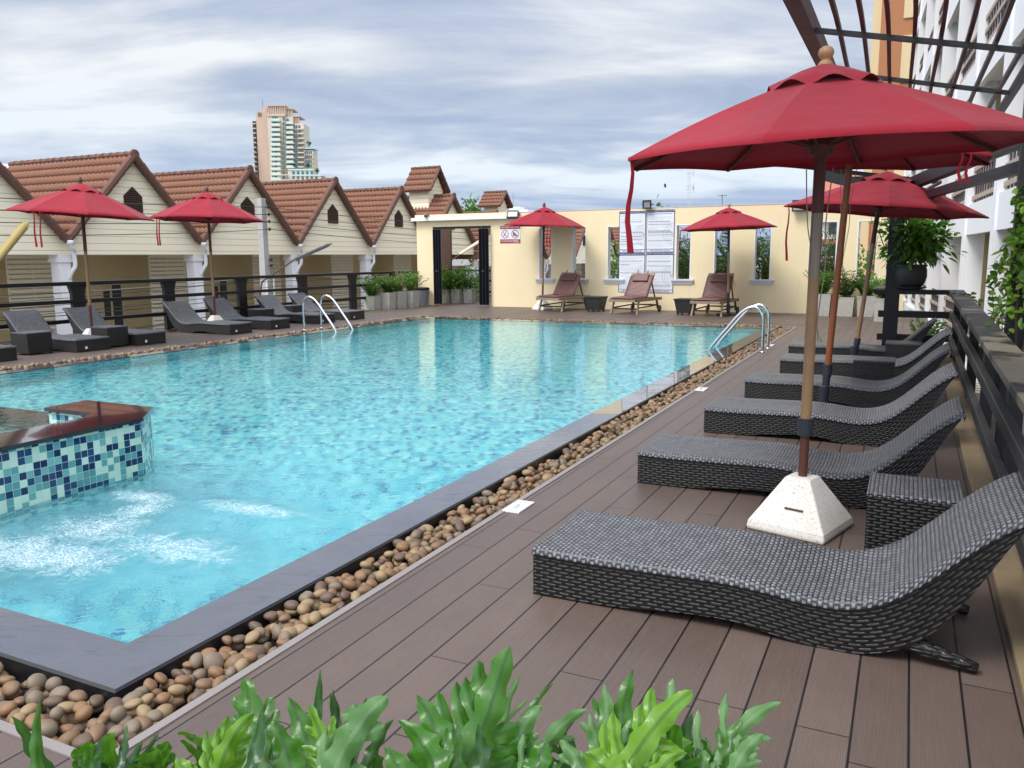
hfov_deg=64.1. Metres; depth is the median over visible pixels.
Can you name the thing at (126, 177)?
gabled house
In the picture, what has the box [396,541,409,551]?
pebble
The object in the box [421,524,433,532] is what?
pebble
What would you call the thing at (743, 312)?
pool ladder
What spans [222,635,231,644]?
pebble
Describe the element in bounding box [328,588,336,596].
pebble
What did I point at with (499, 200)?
gabled house
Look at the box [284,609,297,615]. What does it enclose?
pebble
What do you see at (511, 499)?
pebble
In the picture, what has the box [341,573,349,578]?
pebble
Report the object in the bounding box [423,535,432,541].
pebble
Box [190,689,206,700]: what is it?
pebble
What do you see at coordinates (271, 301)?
wicker lounger
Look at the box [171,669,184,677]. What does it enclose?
pebble
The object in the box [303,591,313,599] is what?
pebble
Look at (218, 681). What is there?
pebble
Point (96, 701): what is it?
pebble
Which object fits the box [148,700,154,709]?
pebble
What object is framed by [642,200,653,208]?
floodlight
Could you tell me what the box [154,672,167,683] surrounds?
pebble
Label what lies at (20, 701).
pebble
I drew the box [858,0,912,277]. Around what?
orange building
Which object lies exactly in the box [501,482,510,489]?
pebble
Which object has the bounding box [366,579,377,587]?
pebble
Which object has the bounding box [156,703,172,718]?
pebble
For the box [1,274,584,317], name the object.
phone cable
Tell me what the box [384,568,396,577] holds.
pebble
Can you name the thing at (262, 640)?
pebble
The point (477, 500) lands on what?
pebble
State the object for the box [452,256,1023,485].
ground
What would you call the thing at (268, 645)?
pebble
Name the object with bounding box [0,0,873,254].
sky
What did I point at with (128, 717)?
pebble
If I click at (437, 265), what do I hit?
folding gate
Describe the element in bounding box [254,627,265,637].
pebble
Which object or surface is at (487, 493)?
pebble
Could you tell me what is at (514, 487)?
pebble
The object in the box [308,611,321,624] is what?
pebble
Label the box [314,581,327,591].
pebble
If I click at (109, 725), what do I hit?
pebble
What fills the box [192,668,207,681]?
pebble
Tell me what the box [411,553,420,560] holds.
pebble
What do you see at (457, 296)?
planter box
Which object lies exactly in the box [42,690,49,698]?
pebble
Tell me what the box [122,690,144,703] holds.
pebble
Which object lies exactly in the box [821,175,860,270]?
white flats
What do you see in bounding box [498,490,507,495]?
pebble
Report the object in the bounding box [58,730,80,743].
pebble
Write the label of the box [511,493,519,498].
pebble
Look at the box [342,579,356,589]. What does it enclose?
pebble
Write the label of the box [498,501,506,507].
pebble
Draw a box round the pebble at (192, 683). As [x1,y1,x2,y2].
[188,675,195,686]
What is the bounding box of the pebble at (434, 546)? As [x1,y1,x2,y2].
[430,542,442,550]
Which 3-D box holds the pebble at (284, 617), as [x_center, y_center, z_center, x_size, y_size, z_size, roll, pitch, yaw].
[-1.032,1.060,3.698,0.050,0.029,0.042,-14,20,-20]
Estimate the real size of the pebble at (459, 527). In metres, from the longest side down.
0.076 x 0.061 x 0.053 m
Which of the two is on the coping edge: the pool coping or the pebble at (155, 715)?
the pool coping
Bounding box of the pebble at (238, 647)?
[228,643,246,651]
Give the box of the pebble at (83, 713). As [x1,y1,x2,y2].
[75,705,92,721]
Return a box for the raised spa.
[0,400,153,513]
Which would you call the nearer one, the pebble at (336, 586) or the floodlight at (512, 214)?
the pebble at (336, 586)
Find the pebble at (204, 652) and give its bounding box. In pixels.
[200,647,216,658]
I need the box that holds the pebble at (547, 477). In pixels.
[542,474,552,479]
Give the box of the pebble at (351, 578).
[345,576,354,580]
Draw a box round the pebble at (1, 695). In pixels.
[0,687,6,699]
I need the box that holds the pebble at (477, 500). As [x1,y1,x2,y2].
[473,497,482,505]
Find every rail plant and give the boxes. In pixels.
[908,318,946,345]
[952,292,1006,362]
[988,290,1005,390]
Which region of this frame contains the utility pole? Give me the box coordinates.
[256,198,274,294]
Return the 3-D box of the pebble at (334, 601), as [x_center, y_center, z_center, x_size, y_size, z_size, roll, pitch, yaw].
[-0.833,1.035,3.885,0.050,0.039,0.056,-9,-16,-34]
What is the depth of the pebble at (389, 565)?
4.37 m
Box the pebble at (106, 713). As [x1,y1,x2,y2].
[99,708,112,721]
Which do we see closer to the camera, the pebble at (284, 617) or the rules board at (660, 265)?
the pebble at (284, 617)
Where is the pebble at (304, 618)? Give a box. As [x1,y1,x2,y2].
[301,613,311,626]
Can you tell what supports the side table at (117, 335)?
on the pool deck
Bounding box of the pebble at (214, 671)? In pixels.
[208,665,224,677]
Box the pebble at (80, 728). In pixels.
[70,724,86,733]
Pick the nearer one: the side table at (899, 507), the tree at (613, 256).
the side table at (899, 507)
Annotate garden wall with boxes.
[491,203,907,314]
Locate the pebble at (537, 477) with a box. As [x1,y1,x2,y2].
[534,475,540,480]
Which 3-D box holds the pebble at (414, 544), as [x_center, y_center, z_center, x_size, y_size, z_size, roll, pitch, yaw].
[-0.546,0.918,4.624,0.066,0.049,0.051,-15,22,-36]
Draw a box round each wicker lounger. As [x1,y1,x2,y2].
[0,345,16,361]
[1,309,109,352]
[62,306,165,345]
[161,300,251,334]
[203,298,289,329]
[255,294,334,323]
[287,292,364,319]
[531,472,1023,673]
[637,396,965,507]
[703,362,957,445]
[744,342,951,411]
[780,327,952,377]
[788,317,936,356]
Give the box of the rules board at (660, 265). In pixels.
[646,252,674,292]
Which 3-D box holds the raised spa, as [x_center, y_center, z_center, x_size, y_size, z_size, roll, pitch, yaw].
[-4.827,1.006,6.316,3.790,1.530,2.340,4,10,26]
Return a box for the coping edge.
[0,318,777,710]
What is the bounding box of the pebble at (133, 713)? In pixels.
[127,708,136,717]
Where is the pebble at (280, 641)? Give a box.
[276,638,289,645]
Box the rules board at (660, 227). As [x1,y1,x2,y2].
[646,209,674,251]
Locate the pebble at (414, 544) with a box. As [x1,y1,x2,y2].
[410,542,420,548]
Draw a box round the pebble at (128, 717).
[116,714,132,724]
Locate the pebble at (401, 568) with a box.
[397,565,407,571]
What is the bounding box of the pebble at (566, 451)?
[563,449,571,454]
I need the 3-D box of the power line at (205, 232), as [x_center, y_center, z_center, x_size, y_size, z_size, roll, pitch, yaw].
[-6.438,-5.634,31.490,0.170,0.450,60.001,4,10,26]
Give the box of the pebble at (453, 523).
[451,519,463,526]
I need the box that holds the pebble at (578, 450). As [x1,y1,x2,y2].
[576,448,584,453]
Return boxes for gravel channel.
[0,477,541,737]
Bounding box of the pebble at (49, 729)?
[41,722,58,737]
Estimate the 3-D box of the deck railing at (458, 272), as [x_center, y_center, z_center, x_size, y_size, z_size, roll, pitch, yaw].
[-0.527,-3.487,29.053,3.400,1.162,0.140,4,10,26]
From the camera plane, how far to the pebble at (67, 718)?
2.97 m
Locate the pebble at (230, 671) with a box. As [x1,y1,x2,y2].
[225,666,235,676]
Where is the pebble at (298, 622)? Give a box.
[294,620,305,624]
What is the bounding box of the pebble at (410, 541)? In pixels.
[407,538,421,547]
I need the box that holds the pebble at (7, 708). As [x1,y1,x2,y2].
[0,701,16,716]
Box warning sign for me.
[500,226,519,242]
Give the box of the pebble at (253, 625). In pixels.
[249,621,262,630]
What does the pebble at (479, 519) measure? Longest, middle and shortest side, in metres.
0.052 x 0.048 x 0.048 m
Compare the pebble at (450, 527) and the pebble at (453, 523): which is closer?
the pebble at (450, 527)
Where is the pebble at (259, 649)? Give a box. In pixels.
[248,645,266,654]
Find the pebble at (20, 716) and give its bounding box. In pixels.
[9,712,26,724]
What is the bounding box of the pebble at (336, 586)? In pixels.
[328,582,341,590]
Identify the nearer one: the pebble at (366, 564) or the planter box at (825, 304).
the pebble at (366, 564)
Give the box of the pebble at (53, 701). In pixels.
[42,695,62,707]
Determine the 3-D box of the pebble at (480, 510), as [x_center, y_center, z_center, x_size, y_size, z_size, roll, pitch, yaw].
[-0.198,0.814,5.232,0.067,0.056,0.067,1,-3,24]
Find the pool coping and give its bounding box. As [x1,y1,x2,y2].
[0,317,777,688]
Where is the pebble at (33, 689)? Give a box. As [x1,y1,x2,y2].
[24,686,40,699]
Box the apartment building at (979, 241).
[903,0,1023,481]
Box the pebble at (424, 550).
[419,547,427,555]
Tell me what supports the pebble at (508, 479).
on the pebbles at (618, 427)
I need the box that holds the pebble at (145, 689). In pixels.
[134,686,148,693]
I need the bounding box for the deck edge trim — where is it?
[0,316,795,758]
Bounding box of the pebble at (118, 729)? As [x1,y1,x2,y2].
[107,724,124,739]
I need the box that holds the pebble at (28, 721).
[24,713,46,730]
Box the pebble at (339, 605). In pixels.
[335,602,344,609]
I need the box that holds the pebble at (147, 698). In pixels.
[141,693,153,704]
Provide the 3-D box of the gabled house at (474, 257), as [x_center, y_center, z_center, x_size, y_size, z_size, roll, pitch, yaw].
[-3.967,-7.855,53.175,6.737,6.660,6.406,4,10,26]
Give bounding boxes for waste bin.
[415,287,429,305]
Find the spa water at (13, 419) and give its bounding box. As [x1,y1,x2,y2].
[0,407,50,433]
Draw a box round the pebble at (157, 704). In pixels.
[153,697,160,707]
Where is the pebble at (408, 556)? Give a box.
[405,553,412,560]
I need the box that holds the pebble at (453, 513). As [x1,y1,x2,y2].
[447,510,456,516]
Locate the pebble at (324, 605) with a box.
[319,603,332,609]
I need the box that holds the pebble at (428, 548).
[425,546,431,553]
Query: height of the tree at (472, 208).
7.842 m
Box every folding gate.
[433,229,441,303]
[478,228,488,304]
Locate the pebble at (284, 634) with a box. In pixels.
[278,630,290,639]
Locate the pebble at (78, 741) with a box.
[71,732,92,747]
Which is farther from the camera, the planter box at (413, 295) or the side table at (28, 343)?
the planter box at (413, 295)
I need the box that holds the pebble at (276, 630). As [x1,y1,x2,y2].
[271,624,282,638]
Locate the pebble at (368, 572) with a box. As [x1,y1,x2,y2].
[361,569,371,577]
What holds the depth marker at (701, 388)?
on the pool deck
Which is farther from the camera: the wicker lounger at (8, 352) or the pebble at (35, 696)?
the wicker lounger at (8, 352)
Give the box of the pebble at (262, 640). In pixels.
[254,635,267,644]
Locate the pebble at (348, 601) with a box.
[343,593,351,605]
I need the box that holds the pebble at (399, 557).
[393,552,405,561]
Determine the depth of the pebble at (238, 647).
3.51 m
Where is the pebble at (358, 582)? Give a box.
[351,579,360,591]
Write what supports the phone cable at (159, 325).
attached to the utility pole
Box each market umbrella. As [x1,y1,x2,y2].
[4,176,154,334]
[149,186,265,320]
[504,202,584,309]
[625,46,1023,544]
[679,204,776,315]
[781,152,992,402]
[784,170,988,355]
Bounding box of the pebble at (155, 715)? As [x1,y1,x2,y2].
[145,709,162,721]
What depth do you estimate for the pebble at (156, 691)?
3.11 m
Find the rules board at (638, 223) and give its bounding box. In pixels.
[619,211,646,252]
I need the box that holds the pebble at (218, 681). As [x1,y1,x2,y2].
[212,676,227,687]
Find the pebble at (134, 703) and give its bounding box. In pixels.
[123,698,142,709]
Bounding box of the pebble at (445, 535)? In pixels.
[443,533,452,539]
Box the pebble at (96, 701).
[89,694,104,708]
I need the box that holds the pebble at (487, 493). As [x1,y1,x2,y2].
[482,490,492,497]
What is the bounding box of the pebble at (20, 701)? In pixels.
[13,696,25,706]
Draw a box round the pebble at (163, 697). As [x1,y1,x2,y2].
[156,692,170,703]
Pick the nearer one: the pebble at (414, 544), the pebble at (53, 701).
the pebble at (53, 701)
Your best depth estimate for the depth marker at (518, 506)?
5.26 m
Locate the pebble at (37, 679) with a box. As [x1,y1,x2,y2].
[26,673,46,689]
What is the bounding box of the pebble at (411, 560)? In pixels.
[408,557,416,564]
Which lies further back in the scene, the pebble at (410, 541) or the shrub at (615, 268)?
the shrub at (615, 268)
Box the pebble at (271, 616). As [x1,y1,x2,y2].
[263,611,277,620]
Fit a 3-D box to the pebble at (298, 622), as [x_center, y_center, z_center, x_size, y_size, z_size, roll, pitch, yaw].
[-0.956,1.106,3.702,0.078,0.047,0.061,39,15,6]
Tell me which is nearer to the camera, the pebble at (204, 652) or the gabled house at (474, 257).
the pebble at (204, 652)
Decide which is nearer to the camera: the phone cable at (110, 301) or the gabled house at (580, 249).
the phone cable at (110, 301)
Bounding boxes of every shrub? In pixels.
[611,259,618,276]
[678,227,722,278]
[679,231,761,277]
[756,228,770,279]
[819,224,861,278]
[868,217,968,289]
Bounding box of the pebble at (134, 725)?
[124,719,141,733]
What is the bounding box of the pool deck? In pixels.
[0,302,1023,767]
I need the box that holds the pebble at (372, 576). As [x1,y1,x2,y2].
[367,573,376,581]
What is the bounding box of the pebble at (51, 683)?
[45,676,62,691]
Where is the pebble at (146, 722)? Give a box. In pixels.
[135,716,152,731]
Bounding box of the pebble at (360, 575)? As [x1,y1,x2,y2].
[354,570,366,581]
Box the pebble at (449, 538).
[446,536,453,541]
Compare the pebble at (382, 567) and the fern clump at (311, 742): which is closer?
the fern clump at (311, 742)
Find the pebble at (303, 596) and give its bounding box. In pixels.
[299,593,311,601]
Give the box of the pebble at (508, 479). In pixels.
[504,477,513,482]
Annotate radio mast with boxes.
[686,170,693,241]
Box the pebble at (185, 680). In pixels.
[174,675,191,685]
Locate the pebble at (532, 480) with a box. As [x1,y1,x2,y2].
[527,477,535,483]
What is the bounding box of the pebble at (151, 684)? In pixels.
[143,678,157,692]
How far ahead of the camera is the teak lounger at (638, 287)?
23.33 m
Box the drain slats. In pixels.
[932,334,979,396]
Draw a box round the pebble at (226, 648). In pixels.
[218,646,232,652]
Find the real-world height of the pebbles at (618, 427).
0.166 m
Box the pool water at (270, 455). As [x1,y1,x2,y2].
[0,318,759,642]
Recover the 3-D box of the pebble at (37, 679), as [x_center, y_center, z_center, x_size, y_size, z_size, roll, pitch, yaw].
[-1.830,1.149,3.149,0.068,0.062,0.077,5,3,-13]
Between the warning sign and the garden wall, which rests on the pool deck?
the garden wall
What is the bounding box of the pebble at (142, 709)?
[136,704,151,715]
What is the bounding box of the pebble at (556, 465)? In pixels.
[551,462,559,468]
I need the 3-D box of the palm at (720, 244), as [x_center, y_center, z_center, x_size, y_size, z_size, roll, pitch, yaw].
[6.845,-2.982,25.910,3.858,3.848,4.048,-1,9,-3]
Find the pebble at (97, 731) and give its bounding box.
[88,723,105,743]
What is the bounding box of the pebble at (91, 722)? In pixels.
[87,718,97,728]
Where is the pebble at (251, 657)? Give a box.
[243,652,257,663]
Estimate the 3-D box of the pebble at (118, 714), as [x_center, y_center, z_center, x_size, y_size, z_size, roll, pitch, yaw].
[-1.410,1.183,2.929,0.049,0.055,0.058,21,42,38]
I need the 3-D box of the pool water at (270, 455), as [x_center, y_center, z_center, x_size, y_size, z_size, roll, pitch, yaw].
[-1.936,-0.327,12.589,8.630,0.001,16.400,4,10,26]
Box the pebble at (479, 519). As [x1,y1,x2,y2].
[475,516,482,521]
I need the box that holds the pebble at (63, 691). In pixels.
[49,686,70,699]
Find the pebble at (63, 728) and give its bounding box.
[59,724,73,733]
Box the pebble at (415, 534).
[410,531,420,538]
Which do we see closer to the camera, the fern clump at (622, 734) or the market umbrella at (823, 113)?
the fern clump at (622, 734)
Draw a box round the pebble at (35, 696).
[26,690,44,706]
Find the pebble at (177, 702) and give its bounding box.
[170,698,184,707]
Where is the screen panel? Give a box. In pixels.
[441,229,451,302]
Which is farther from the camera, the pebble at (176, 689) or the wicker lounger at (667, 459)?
the wicker lounger at (667, 459)
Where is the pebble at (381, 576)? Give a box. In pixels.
[375,570,387,582]
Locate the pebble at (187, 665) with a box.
[182,661,192,668]
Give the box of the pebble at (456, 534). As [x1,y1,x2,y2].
[453,532,461,537]
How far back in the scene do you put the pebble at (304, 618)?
3.72 m
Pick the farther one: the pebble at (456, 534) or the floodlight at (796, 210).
the floodlight at (796, 210)
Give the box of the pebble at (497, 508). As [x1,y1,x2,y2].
[495,506,502,511]
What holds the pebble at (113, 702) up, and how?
on the gravel channel
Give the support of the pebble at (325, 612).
on the pebbles at (618, 427)
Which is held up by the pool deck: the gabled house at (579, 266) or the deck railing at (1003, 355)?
the deck railing at (1003, 355)
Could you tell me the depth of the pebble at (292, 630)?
3.54 m
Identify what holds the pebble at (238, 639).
on the pebble at (238, 647)
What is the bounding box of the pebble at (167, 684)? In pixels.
[159,679,175,690]
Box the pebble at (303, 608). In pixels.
[297,602,309,614]
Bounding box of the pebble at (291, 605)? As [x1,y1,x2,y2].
[284,600,298,610]
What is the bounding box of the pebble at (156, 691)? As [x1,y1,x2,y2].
[151,688,162,696]
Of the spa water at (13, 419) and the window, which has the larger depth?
the window
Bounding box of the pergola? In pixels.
[783,0,1023,454]
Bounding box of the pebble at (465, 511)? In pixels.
[460,508,469,515]
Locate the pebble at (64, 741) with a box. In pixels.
[56,739,70,745]
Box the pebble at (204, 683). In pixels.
[195,678,212,689]
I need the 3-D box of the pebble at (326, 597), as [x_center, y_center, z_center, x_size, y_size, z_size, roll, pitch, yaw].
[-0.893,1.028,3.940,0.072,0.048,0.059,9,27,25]
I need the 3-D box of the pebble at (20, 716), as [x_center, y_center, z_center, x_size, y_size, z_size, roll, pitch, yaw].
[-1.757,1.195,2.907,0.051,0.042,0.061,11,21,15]
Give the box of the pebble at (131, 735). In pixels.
[118,732,137,744]
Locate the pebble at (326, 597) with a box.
[319,591,333,602]
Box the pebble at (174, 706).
[167,702,175,712]
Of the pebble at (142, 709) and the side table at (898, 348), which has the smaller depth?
the pebble at (142, 709)
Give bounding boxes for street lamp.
[0,222,29,261]
[259,243,331,294]
[452,241,478,259]
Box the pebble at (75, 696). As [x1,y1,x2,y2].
[68,690,87,702]
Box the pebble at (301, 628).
[293,624,308,635]
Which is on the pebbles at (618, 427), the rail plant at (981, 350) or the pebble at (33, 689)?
the pebble at (33, 689)
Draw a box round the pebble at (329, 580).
[324,576,339,585]
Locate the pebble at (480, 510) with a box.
[476,507,485,514]
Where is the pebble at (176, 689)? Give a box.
[168,684,186,695]
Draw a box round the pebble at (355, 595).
[351,591,360,600]
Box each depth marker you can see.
[503,500,533,513]
[695,387,708,390]
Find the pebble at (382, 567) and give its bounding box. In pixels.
[379,565,387,570]
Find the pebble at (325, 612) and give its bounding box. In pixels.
[319,608,334,618]
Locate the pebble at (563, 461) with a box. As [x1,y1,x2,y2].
[560,459,566,465]
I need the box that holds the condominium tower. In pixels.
[252,100,326,181]
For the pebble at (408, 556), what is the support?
on the pebbles at (618, 427)
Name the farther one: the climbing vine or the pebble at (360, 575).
the climbing vine
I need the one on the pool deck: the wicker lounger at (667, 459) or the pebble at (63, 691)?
the wicker lounger at (667, 459)
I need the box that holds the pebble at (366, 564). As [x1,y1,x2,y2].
[360,561,372,568]
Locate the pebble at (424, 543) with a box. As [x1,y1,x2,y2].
[420,541,429,546]
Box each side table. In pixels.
[10,330,52,355]
[90,325,128,347]
[248,308,274,316]
[283,304,301,312]
[853,356,895,379]
[864,472,963,549]
[885,340,920,358]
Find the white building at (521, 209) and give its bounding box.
[509,207,534,211]
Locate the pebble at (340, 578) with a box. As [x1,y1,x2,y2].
[336,576,343,584]
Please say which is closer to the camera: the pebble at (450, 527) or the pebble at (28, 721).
the pebble at (28, 721)
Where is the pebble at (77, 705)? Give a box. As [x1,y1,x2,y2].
[72,701,88,712]
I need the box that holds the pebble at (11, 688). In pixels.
[1,680,20,696]
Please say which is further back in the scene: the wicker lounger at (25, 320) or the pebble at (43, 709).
the wicker lounger at (25, 320)
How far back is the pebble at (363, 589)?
4.00 m
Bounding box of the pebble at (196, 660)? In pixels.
[189,652,202,668]
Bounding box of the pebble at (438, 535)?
[434,532,442,539]
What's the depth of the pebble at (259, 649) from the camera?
3.45 m
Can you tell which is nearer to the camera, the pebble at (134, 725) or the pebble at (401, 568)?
the pebble at (134, 725)
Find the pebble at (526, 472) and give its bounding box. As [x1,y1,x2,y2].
[522,469,531,475]
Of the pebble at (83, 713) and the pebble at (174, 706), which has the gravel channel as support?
the pebble at (174, 706)
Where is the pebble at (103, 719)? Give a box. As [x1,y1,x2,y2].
[96,716,107,724]
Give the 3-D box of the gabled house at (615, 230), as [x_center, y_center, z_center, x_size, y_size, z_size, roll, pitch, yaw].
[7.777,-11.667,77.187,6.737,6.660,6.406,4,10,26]
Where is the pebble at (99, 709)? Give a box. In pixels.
[93,703,104,712]
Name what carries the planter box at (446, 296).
on the pool deck
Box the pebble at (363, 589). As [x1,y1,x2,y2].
[357,585,372,594]
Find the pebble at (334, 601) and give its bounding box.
[331,598,341,604]
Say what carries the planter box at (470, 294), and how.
on the pool deck
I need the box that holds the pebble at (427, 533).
[423,531,431,535]
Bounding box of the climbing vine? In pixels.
[984,180,1023,352]
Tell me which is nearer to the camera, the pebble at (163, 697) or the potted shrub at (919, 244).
the pebble at (163, 697)
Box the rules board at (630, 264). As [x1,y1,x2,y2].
[618,253,646,291]
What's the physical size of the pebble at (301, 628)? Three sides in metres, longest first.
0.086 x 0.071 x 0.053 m
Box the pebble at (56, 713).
[49,706,63,720]
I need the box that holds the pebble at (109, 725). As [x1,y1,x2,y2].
[106,722,114,732]
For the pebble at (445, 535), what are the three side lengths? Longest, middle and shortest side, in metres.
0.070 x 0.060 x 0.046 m
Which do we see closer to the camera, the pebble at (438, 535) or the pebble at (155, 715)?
the pebble at (155, 715)
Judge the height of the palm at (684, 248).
3.567 m
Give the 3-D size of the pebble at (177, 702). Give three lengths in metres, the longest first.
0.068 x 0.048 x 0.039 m
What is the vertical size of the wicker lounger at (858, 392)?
0.674 m
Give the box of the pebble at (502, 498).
[498,495,506,500]
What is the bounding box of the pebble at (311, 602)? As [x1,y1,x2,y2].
[300,599,314,608]
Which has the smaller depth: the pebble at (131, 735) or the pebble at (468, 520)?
the pebble at (131, 735)
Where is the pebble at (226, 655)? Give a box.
[219,651,230,660]
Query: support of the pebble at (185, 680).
on the pebble at (189, 688)
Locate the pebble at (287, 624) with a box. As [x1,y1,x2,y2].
[282,623,294,627]
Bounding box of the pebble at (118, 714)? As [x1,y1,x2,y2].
[110,705,126,722]
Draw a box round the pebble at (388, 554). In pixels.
[383,551,394,557]
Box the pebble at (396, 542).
[393,539,402,547]
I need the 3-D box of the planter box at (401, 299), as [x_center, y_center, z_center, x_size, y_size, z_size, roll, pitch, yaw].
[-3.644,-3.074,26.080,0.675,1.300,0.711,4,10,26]
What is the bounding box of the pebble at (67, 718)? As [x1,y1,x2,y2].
[60,711,81,724]
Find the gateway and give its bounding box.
[411,212,506,304]
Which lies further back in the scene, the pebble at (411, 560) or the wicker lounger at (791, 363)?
the wicker lounger at (791, 363)
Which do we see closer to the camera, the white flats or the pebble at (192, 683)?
the pebble at (192, 683)
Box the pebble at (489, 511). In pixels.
[486,508,493,515]
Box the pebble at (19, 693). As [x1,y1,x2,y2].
[6,690,22,699]
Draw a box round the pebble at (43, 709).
[41,706,46,713]
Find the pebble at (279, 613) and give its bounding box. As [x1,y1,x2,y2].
[277,611,284,619]
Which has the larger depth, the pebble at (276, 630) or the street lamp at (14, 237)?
the street lamp at (14, 237)
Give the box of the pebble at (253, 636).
[244,630,260,643]
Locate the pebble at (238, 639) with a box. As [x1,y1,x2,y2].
[232,634,244,643]
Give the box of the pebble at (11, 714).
[5,708,20,722]
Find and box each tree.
[461,193,483,264]
[584,183,689,274]
[611,240,618,278]
[826,244,906,294]
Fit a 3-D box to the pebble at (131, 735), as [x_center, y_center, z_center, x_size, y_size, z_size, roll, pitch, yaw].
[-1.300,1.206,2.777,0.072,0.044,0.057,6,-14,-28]
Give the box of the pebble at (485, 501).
[481,497,488,506]
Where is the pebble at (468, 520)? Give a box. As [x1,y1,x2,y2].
[462,517,473,525]
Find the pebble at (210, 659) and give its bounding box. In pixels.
[203,652,224,670]
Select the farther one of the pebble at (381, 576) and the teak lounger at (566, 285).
the teak lounger at (566, 285)
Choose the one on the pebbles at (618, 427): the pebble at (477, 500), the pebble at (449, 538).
the pebble at (449, 538)
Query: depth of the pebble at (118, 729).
2.81 m
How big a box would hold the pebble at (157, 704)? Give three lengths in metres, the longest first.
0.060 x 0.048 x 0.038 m
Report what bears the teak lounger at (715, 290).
on the pool deck
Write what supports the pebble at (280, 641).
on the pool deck
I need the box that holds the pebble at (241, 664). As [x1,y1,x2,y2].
[234,658,248,672]
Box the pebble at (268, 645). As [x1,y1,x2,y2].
[263,642,272,651]
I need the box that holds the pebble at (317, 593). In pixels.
[313,589,326,598]
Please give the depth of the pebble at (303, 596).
3.90 m
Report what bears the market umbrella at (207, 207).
on the pool deck
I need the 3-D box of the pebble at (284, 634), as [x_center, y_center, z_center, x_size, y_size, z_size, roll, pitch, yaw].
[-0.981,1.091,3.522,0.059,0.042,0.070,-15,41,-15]
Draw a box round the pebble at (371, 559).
[365,557,374,563]
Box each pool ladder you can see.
[302,294,353,331]
[708,304,770,352]
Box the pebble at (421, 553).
[414,550,425,558]
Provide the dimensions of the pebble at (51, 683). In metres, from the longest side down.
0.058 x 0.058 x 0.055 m
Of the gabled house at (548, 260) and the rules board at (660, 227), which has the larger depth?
the gabled house at (548, 260)
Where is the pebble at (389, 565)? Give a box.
[383,562,393,568]
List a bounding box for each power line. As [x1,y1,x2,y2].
[0,210,490,234]
[0,221,576,240]
[0,229,582,245]
[2,198,549,231]
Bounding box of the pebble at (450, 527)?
[444,525,453,531]
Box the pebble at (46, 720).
[41,719,57,724]
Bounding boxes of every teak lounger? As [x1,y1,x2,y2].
[536,270,589,311]
[609,270,661,314]
[690,270,738,316]
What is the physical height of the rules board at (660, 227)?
1.220 m
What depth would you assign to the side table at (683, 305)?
22.27 m
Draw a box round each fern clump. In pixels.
[12,699,175,767]
[168,670,322,767]
[244,691,393,767]
[384,646,586,767]
[551,670,699,767]
[690,694,780,767]
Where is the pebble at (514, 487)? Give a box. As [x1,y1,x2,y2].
[510,484,517,490]
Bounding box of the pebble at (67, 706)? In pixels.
[57,701,74,713]
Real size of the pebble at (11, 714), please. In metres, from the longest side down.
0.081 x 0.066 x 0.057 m
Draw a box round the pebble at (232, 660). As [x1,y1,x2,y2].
[225,653,243,668]
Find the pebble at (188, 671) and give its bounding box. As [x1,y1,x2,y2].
[181,668,192,674]
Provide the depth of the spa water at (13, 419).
6.74 m
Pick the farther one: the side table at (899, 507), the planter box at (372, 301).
the planter box at (372, 301)
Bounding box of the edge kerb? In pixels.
[939,353,1023,704]
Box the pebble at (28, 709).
[20,703,37,715]
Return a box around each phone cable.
[0,272,584,309]
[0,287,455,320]
[0,289,490,329]
[0,296,477,342]
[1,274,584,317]
[2,267,583,296]
[2,269,580,302]
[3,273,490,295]
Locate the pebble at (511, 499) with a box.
[508,497,516,502]
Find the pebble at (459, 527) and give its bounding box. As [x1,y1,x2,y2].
[455,522,464,531]
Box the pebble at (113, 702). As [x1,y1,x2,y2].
[104,697,123,710]
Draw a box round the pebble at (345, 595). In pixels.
[340,590,350,600]
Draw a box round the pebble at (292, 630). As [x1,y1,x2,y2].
[281,626,296,638]
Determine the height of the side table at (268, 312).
0.380 m
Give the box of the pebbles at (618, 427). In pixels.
[0,315,793,720]
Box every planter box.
[356,274,387,309]
[372,275,401,308]
[388,269,408,308]
[398,270,428,307]
[442,265,455,302]
[444,266,469,302]
[455,263,478,302]
[803,270,834,315]
[820,269,865,316]
[851,277,882,316]
[864,273,885,321]
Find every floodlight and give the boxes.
[506,210,519,218]
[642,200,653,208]
[792,200,805,211]
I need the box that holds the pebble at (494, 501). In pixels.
[489,498,498,505]
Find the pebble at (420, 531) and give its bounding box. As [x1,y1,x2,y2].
[412,529,422,536]
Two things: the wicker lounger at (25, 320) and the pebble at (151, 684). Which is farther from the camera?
the wicker lounger at (25, 320)
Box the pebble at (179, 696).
[169,693,183,701]
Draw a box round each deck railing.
[0,270,416,333]
[454,269,490,292]
[874,285,1023,569]
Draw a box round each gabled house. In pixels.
[0,162,69,344]
[3,149,202,334]
[139,165,299,329]
[241,176,373,308]
[318,185,416,309]
[380,165,477,290]
[452,210,498,288]
[475,190,547,300]
[544,229,550,277]
[545,228,584,277]
[576,228,618,277]
[584,227,618,278]
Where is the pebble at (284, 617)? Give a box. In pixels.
[278,614,289,621]
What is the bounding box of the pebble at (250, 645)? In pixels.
[245,643,257,647]
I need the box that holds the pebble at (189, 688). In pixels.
[184,684,191,694]
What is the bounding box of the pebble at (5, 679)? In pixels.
[0,675,15,684]

